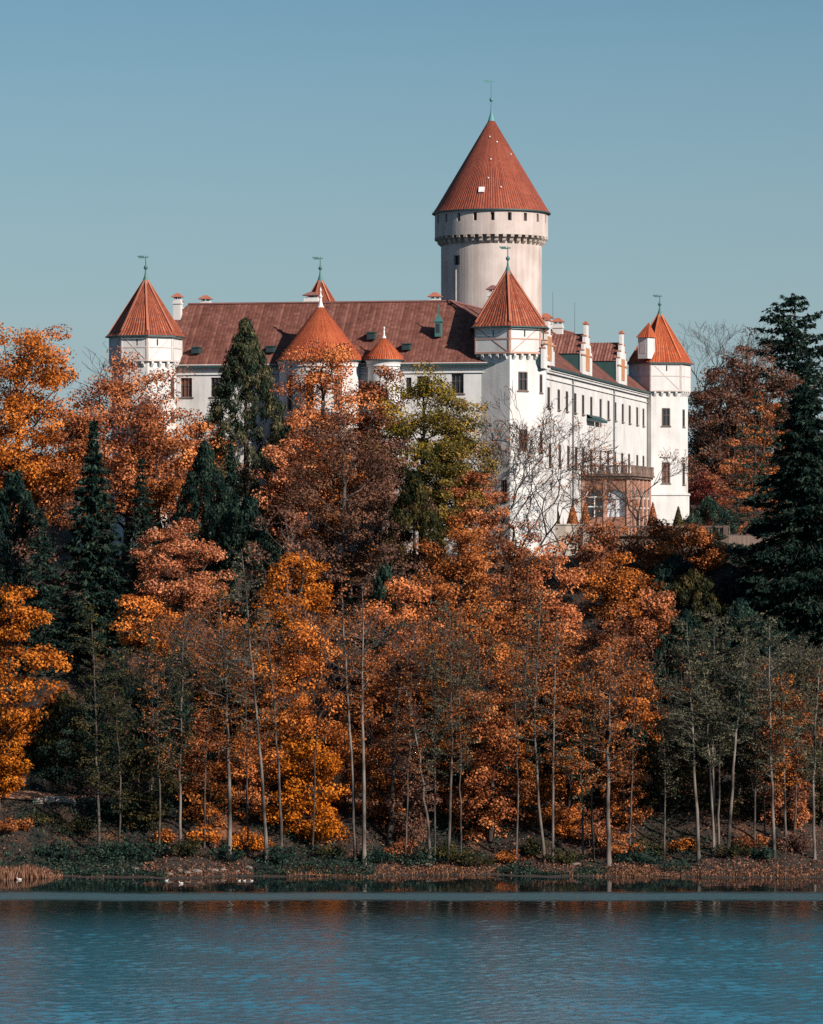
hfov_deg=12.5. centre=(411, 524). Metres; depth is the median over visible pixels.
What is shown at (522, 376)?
window
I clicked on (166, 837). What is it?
shrub
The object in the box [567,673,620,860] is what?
alder tree
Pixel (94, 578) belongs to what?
spruce tree
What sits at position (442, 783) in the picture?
young tree
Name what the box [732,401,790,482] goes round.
maple tree
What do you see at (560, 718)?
alder tree
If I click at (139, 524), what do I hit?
spruce tree
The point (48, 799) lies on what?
edging wall
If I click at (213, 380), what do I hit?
window
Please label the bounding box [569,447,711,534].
bare tree
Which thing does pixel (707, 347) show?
bare tree
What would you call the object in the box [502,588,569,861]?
alder tree
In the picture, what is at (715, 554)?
maple tree
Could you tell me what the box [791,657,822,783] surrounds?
maple tree
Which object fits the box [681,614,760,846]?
alder tree
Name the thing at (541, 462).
bare tree
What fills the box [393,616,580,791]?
bare tree
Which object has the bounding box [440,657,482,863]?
alder tree
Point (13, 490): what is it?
yew tree
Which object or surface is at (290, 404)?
window
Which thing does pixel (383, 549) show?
hornbeam tree
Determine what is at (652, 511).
clipped cone
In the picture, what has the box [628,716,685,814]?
young tree
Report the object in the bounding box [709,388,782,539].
larch tree
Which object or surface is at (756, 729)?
alder tree
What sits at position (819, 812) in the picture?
young tree
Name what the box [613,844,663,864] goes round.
shrub
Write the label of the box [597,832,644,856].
shrub
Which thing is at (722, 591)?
yew tree
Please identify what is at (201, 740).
maple tree
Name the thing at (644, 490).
arched window
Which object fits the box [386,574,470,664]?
maple tree
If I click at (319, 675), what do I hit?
alder tree
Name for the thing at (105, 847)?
shrub
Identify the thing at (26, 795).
path
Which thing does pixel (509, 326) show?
corner tower
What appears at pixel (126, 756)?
alder tree
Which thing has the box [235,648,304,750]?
maple tree
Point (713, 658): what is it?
alder tree
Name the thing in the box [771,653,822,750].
yew tree
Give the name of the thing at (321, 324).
tower
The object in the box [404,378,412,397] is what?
window
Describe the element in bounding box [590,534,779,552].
terrace
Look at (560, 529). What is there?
retaining wall
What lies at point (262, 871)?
undergrowth
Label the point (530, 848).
shrub
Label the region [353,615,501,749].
bare tree
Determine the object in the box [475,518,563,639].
beech tree
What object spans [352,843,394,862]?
shrub
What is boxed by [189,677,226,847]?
alder tree
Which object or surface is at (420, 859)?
shrub
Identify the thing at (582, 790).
alder tree
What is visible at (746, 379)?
maple tree
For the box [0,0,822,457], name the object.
sky
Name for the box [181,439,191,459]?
window
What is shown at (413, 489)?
yew tree
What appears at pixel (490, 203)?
round tower
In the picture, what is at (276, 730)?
alder tree
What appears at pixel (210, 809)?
young tree
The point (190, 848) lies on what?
shrub
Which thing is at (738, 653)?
bare tree
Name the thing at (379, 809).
young tree
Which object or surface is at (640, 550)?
maple tree
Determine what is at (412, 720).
alder tree
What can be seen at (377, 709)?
maple tree
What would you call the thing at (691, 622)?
yew tree
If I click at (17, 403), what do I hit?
maple tree
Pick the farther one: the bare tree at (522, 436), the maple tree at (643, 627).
the bare tree at (522, 436)
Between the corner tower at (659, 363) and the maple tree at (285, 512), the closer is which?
the maple tree at (285, 512)
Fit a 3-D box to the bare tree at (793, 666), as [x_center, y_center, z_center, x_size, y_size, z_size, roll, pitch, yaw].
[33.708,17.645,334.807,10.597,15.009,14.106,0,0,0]
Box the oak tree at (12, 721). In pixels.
[0,583,72,754]
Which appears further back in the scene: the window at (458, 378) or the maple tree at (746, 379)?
the maple tree at (746, 379)
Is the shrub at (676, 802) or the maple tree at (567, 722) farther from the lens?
the maple tree at (567, 722)
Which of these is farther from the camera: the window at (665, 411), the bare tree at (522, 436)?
the window at (665, 411)
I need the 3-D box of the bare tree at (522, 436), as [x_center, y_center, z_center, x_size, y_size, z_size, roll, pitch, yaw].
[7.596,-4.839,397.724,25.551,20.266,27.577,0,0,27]
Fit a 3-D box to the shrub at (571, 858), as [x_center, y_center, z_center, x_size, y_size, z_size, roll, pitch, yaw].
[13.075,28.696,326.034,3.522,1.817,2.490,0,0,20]
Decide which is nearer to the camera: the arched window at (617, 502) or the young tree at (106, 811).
the young tree at (106, 811)
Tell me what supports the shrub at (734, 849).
on the ground at (172, 819)
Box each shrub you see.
[0,815,34,832]
[16,810,61,824]
[31,840,81,860]
[53,815,104,832]
[88,839,142,860]
[113,793,153,816]
[130,839,181,860]
[148,828,177,842]
[169,836,203,857]
[183,778,226,805]
[186,823,224,844]
[203,845,245,864]
[232,827,274,851]
[256,845,295,863]
[270,792,303,812]
[313,844,347,859]
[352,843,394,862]
[382,836,427,857]
[392,843,450,867]
[425,842,473,862]
[450,850,497,865]
[463,783,500,810]
[493,848,531,862]
[519,837,548,856]
[541,847,583,863]
[554,812,590,842]
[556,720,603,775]
[570,808,619,847]
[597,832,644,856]
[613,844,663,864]
[628,833,667,855]
[642,781,693,812]
[667,836,705,851]
[712,839,754,858]
[731,834,771,851]
[745,842,780,862]
[776,830,821,851]
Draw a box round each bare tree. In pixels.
[36,341,111,477]
[76,653,224,791]
[95,622,292,780]
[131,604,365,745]
[265,604,426,752]
[286,640,485,738]
[344,382,632,571]
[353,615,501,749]
[354,544,463,584]
[384,636,529,752]
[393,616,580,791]
[400,412,658,571]
[498,476,630,556]
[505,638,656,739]
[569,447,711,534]
[571,643,729,733]
[605,650,773,766]
[678,324,803,463]
[679,320,822,407]
[731,638,822,747]
[737,639,822,797]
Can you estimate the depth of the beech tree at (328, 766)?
330.24 m
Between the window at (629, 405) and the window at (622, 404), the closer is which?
the window at (622, 404)
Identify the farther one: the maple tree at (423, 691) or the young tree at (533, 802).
the maple tree at (423, 691)
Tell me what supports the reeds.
on the ground at (172, 819)
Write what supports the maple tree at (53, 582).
on the ground at (172, 819)
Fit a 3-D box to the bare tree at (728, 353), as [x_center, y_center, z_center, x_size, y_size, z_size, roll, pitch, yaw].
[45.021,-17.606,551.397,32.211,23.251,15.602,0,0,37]
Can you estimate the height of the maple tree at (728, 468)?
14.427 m
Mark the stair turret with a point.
(383, 351)
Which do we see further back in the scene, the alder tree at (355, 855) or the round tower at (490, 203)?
the round tower at (490, 203)
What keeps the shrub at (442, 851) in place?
on the ground at (172, 819)
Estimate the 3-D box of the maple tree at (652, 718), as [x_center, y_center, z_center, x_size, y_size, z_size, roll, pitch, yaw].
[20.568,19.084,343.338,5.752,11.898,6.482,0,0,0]
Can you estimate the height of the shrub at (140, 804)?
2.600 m
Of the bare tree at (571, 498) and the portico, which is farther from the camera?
the portico
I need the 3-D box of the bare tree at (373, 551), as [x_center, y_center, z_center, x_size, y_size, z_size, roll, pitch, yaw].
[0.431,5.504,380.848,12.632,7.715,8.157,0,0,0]
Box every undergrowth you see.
[0,541,793,876]
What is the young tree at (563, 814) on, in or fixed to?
on the ground at (172, 819)
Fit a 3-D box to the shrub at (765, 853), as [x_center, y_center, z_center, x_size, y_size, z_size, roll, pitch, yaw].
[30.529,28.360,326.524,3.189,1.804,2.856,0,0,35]
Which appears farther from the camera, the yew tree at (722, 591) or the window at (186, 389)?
the window at (186, 389)
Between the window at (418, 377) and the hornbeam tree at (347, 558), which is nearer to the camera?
the hornbeam tree at (347, 558)
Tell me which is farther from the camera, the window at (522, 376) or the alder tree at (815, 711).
the window at (522, 376)
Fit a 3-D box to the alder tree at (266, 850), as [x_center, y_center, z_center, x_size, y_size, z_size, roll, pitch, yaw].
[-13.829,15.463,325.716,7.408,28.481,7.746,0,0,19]
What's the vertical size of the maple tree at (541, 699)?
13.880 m
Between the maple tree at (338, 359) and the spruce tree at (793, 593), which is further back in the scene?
the maple tree at (338, 359)
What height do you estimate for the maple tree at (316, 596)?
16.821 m
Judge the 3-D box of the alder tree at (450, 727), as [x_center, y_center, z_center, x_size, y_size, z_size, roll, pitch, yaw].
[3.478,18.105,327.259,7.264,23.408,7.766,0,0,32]
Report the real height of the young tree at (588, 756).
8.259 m
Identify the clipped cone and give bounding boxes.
[566,502,578,523]
[580,502,590,523]
[647,502,656,531]
[673,506,683,532]
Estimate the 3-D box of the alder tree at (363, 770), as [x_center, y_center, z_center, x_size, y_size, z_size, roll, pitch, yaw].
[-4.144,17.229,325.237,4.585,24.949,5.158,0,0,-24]
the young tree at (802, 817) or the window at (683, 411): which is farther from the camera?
the window at (683, 411)
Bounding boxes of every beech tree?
[259,732,352,844]
[445,689,540,843]
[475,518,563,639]
[512,538,590,646]
[578,550,666,624]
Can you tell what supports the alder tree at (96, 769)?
on the ground at (172, 819)
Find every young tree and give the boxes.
[34,705,101,786]
[75,724,134,820]
[116,744,182,832]
[175,756,243,830]
[218,727,274,821]
[321,712,381,813]
[355,735,405,827]
[385,766,442,849]
[418,709,485,821]
[503,729,566,829]
[542,745,599,836]
[554,718,626,803]
[595,743,655,830]
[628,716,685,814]
[670,726,746,811]
[722,739,777,820]
[758,747,818,829]
[795,743,822,827]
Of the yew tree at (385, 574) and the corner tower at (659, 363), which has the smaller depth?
the yew tree at (385, 574)
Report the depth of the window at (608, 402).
449.27 m
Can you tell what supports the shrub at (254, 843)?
on the ground at (172, 819)
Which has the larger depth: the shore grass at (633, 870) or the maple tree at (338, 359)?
the maple tree at (338, 359)
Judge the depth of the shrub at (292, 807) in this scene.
333.61 m
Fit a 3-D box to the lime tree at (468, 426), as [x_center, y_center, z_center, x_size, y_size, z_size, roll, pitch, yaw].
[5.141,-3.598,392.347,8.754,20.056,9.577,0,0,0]
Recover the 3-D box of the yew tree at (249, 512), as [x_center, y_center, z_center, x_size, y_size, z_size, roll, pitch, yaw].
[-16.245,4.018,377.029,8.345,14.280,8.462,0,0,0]
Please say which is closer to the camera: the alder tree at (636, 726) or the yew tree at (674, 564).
the alder tree at (636, 726)
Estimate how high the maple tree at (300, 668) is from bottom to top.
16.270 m
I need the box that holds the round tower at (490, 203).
[432,79,550,316]
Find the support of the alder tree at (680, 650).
on the ground at (172, 819)
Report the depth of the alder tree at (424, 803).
327.00 m
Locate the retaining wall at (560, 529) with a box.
[555,524,590,556]
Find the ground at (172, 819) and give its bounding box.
[0,455,822,879]
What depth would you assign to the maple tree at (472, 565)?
371.56 m
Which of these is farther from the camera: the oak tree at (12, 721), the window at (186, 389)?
the window at (186, 389)
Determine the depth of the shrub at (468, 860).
325.63 m
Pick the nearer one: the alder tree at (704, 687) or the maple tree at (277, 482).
the alder tree at (704, 687)
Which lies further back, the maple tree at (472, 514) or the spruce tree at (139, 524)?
the maple tree at (472, 514)
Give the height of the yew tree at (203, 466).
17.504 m
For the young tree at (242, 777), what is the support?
on the ground at (172, 819)
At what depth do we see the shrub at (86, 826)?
331.36 m
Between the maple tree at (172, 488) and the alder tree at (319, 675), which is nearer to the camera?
the alder tree at (319, 675)
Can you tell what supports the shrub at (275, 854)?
on the ground at (172, 819)
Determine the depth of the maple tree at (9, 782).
332.57 m
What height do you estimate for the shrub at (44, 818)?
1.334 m
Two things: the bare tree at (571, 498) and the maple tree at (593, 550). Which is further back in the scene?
the bare tree at (571, 498)
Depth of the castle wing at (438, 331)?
408.36 m
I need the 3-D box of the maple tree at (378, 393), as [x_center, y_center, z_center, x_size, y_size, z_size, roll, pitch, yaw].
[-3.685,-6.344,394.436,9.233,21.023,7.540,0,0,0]
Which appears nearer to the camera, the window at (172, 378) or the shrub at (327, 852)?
the shrub at (327, 852)
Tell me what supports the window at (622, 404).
in the castle wing at (596, 383)
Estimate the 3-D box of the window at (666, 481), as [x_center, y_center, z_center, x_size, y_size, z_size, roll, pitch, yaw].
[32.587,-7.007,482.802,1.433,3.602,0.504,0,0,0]
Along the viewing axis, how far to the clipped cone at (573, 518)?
410.65 m
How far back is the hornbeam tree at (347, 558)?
382.98 m
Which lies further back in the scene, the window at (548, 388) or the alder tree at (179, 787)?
the window at (548, 388)
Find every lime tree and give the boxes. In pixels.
[359,360,474,569]
[392,438,487,569]
[421,394,502,579]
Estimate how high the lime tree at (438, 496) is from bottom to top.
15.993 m
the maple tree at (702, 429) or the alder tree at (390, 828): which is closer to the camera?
the alder tree at (390, 828)
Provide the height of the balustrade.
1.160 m
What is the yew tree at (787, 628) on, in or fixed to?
on the ground at (172, 819)
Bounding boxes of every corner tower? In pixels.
[105,255,185,553]
[310,257,334,300]
[470,246,549,556]
[627,295,693,525]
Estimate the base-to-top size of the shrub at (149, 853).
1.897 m
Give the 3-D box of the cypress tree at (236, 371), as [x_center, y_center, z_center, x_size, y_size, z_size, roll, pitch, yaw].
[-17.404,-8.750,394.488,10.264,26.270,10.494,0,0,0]
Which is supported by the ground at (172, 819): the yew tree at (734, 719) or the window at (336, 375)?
the yew tree at (734, 719)
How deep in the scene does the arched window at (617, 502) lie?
427.86 m
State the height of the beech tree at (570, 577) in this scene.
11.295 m
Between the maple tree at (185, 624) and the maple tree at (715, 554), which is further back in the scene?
the maple tree at (715, 554)
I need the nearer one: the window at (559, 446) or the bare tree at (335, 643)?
the bare tree at (335, 643)
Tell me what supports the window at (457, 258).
in the round tower at (490, 203)
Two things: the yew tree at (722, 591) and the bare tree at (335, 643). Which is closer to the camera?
the bare tree at (335, 643)
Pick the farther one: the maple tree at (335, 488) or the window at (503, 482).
the window at (503, 482)
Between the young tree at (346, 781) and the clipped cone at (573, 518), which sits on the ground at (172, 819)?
the young tree at (346, 781)
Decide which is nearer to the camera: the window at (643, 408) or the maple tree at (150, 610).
the maple tree at (150, 610)
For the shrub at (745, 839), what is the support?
on the ground at (172, 819)
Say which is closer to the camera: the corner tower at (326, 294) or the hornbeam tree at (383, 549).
the hornbeam tree at (383, 549)
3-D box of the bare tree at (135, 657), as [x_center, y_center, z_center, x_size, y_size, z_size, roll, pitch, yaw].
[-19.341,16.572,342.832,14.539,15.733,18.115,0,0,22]
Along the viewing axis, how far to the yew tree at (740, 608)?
361.00 m
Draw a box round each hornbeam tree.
[271,408,407,602]
[351,538,429,639]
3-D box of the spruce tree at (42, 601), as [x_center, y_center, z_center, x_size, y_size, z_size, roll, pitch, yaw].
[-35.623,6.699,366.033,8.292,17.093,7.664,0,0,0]
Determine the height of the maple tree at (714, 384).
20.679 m
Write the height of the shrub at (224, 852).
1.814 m
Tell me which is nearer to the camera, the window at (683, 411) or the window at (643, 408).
the window at (643, 408)
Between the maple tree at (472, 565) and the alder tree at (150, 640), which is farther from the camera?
the maple tree at (472, 565)
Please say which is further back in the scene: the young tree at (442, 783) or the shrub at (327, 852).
the young tree at (442, 783)
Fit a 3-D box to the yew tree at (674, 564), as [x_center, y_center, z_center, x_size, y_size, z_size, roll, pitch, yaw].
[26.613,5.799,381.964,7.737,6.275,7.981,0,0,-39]
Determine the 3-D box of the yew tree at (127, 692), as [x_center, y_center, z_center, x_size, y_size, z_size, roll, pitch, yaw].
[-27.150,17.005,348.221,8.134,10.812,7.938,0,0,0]
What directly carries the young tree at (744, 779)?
on the ground at (172, 819)
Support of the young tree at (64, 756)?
on the ground at (172, 819)
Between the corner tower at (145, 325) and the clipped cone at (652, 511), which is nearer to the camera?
the corner tower at (145, 325)
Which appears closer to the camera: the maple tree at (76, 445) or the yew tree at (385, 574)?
the yew tree at (385, 574)
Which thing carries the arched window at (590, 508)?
in the portico
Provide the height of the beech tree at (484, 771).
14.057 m
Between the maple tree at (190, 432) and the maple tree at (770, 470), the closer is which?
the maple tree at (190, 432)
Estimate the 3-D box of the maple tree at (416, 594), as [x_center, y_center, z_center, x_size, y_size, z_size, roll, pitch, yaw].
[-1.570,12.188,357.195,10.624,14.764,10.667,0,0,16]
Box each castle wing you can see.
[171,292,494,556]
[450,285,650,556]
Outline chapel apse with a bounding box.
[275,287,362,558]
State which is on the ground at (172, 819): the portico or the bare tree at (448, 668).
the bare tree at (448, 668)
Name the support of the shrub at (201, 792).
on the ground at (172, 819)
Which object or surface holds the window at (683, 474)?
in the corner tower at (659, 363)
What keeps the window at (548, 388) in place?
in the castle wing at (596, 383)
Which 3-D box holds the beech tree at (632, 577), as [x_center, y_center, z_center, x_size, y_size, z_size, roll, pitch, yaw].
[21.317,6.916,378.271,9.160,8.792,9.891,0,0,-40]
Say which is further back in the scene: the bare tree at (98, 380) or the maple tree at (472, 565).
the bare tree at (98, 380)
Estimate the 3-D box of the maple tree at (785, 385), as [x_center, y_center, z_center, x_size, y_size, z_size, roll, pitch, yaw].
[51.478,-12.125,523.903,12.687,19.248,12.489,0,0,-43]
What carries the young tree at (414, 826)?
on the ground at (172, 819)
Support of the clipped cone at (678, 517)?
on the terrace
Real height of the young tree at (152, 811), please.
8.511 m
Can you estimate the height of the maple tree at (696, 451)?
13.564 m
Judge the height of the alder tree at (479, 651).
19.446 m
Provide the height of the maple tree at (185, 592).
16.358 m
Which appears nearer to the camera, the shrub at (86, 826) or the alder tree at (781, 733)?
the alder tree at (781, 733)
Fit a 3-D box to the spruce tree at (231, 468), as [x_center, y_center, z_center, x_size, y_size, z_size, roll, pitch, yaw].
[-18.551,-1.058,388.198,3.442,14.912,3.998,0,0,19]
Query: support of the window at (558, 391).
in the castle wing at (596, 383)
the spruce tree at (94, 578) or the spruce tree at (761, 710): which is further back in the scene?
the spruce tree at (94, 578)
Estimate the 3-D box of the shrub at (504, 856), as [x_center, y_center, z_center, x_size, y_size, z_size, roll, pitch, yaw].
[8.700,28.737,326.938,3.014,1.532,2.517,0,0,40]
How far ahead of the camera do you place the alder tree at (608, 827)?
325.40 m
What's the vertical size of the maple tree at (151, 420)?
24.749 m
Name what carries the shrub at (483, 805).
on the ground at (172, 819)
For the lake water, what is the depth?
265.92 m
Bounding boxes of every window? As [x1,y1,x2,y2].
[171,377,174,397]
[179,378,193,398]
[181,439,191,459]
[209,378,221,397]
[288,375,292,410]
[306,375,313,409]
[334,375,340,409]
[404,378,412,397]
[416,376,429,396]
[452,373,464,394]
[455,255,459,264]
[501,480,507,501]
[517,371,528,391]
[519,429,528,450]
[547,387,549,408]
[557,389,560,410]
[558,444,560,467]
[567,445,569,468]
[586,489,602,516]
[599,399,601,416]
[607,400,610,420]
[607,489,624,516]
[622,404,624,422]
[629,405,631,424]
[642,408,645,426]
[644,490,644,525]
[661,408,670,426]
[661,456,670,483]
[682,409,685,427]
[682,457,686,485]
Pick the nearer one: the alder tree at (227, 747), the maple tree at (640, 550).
the alder tree at (227, 747)
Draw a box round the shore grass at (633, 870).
[55,863,822,878]
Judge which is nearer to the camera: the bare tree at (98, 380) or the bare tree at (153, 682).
the bare tree at (153, 682)
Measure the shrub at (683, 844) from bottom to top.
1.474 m
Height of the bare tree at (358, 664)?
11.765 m
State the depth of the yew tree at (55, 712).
343.49 m
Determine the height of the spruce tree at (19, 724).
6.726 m
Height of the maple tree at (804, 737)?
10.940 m
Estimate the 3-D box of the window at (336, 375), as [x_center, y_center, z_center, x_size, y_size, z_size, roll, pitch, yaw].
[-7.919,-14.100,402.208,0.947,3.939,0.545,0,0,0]
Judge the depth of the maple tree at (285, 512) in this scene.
371.93 m
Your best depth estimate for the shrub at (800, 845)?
327.35 m
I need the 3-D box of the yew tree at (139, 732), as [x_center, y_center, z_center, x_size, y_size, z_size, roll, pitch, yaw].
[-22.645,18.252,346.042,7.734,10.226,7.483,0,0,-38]
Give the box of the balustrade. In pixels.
[589,526,729,535]
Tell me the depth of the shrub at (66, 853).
327.19 m
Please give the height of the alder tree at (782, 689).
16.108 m
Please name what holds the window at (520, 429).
in the corner tower at (509, 326)
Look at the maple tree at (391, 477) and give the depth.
386.04 m
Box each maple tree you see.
[0,322,99,583]
[0,735,34,808]
[11,503,79,642]
[32,412,120,584]
[53,346,203,577]
[109,593,185,709]
[114,427,202,582]
[129,517,237,677]
[152,412,243,557]
[162,708,235,799]
[180,588,268,720]
[230,620,351,793]
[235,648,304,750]
[244,503,342,640]
[248,432,332,575]
[250,550,352,714]
[265,338,385,566]
[294,439,373,577]
[328,660,408,770]
[337,365,419,553]
[341,576,450,716]
[350,438,436,579]
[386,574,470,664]
[391,637,476,749]
[410,511,499,651]
[435,471,516,586]
[437,590,538,750]
[493,610,581,746]
[527,652,604,777]
[549,620,666,768]
[559,520,637,588]
[597,516,698,587]
[607,670,668,750]
[610,587,682,675]
[648,522,728,572]
[688,350,772,482]
[688,367,759,503]
[688,471,732,524]
[704,439,768,533]
[705,326,787,494]
[731,389,792,518]
[736,369,822,490]
[758,687,822,799]
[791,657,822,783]
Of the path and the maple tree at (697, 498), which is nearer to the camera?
the path
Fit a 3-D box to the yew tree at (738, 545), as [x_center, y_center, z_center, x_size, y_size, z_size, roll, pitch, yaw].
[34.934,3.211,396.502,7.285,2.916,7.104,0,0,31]
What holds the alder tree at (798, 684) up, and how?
on the ground at (172, 819)
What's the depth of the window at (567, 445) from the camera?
419.07 m
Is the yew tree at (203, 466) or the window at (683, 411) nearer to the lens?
the yew tree at (203, 466)
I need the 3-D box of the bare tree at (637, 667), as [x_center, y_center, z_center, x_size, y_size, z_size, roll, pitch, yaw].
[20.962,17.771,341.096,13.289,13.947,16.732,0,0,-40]
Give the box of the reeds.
[0,863,63,880]
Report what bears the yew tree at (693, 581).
on the ground at (172, 819)
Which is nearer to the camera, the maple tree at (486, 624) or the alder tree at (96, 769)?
the alder tree at (96, 769)
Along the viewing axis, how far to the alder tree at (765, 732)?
328.81 m
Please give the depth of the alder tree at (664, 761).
327.46 m
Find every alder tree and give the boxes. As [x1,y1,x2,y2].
[65,594,142,852]
[93,684,142,846]
[116,615,184,807]
[136,655,184,856]
[140,635,217,851]
[175,575,284,862]
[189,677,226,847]
[200,540,294,863]
[221,657,268,856]
[233,600,319,851]
[292,613,348,854]
[316,567,380,860]
[337,581,390,864]
[364,654,436,844]
[389,671,440,858]
[393,684,449,862]
[399,613,462,858]
[420,600,494,863]
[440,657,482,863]
[452,598,504,805]
[485,635,542,856]
[493,546,555,822]
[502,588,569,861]
[527,619,582,862]
[546,670,604,859]
[562,642,643,865]
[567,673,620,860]
[611,679,652,851]
[642,682,682,858]
[650,616,726,861]
[667,634,736,856]
[679,602,749,852]
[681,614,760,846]
[704,610,779,859]
[732,675,777,848]
[736,615,804,857]
[739,657,783,844]
[754,672,810,852]
[763,632,822,840]
[781,643,822,859]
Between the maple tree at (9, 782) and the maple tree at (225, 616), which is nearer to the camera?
the maple tree at (9, 782)
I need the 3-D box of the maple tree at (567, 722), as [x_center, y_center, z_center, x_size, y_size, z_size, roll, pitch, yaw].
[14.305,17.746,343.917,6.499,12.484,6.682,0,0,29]
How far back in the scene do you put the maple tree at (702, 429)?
519.62 m
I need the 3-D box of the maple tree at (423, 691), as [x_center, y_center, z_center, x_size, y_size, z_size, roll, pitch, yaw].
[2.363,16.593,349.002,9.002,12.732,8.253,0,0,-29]
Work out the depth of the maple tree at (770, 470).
489.80 m
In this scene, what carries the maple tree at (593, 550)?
on the ground at (172, 819)
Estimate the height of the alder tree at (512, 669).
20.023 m
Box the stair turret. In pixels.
[363,327,404,547]
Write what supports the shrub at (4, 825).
on the ground at (172, 819)
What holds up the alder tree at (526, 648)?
on the ground at (172, 819)
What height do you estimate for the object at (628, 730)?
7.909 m
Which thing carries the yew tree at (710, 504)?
on the ground at (172, 819)
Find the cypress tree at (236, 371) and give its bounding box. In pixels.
[198,316,292,562]
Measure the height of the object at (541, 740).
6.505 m
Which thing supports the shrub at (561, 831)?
on the ground at (172, 819)
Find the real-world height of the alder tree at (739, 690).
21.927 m
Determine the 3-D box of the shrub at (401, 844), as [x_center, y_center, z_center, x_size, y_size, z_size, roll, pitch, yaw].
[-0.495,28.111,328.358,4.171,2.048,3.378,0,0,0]
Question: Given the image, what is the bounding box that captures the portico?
[581,465,654,534]
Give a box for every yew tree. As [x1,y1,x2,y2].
[0,468,63,627]
[19,686,103,772]
[73,651,159,766]
[123,669,210,775]
[164,438,246,607]
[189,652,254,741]
[208,494,285,633]
[352,563,414,699]
[374,467,453,632]
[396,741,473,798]
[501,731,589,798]
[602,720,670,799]
[634,552,714,607]
[641,608,719,707]
[655,568,735,642]
[675,666,771,772]
[683,495,738,534]
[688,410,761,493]
[697,569,760,613]
[702,597,786,687]
[725,542,768,563]
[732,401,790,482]
[732,615,816,655]
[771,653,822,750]
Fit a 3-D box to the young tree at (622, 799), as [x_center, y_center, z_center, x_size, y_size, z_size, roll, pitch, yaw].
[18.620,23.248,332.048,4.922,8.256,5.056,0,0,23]
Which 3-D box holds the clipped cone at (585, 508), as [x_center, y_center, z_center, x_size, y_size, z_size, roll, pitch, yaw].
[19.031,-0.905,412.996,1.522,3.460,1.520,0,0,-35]
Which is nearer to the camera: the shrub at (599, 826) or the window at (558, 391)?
the shrub at (599, 826)
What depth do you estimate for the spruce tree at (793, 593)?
371.52 m
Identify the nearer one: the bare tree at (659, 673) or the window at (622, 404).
the bare tree at (659, 673)
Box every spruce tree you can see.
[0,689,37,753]
[7,507,85,681]
[48,418,138,668]
[111,457,178,645]
[216,442,242,530]
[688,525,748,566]
[712,382,822,686]
[750,666,778,750]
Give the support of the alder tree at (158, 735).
on the ground at (172, 819)
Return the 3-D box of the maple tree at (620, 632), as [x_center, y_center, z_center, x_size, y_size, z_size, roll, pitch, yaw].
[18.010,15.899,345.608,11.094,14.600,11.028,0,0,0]
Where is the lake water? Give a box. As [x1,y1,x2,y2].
[0,875,822,1023]
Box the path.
[1,791,821,806]
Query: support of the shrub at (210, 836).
on the ground at (172, 819)
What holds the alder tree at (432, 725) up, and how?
on the ground at (172, 819)
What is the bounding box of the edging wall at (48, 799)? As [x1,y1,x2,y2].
[33,796,116,803]
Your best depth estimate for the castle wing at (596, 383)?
432.25 m
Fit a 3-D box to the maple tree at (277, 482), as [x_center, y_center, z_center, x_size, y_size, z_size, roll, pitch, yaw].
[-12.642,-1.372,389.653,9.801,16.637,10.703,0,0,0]

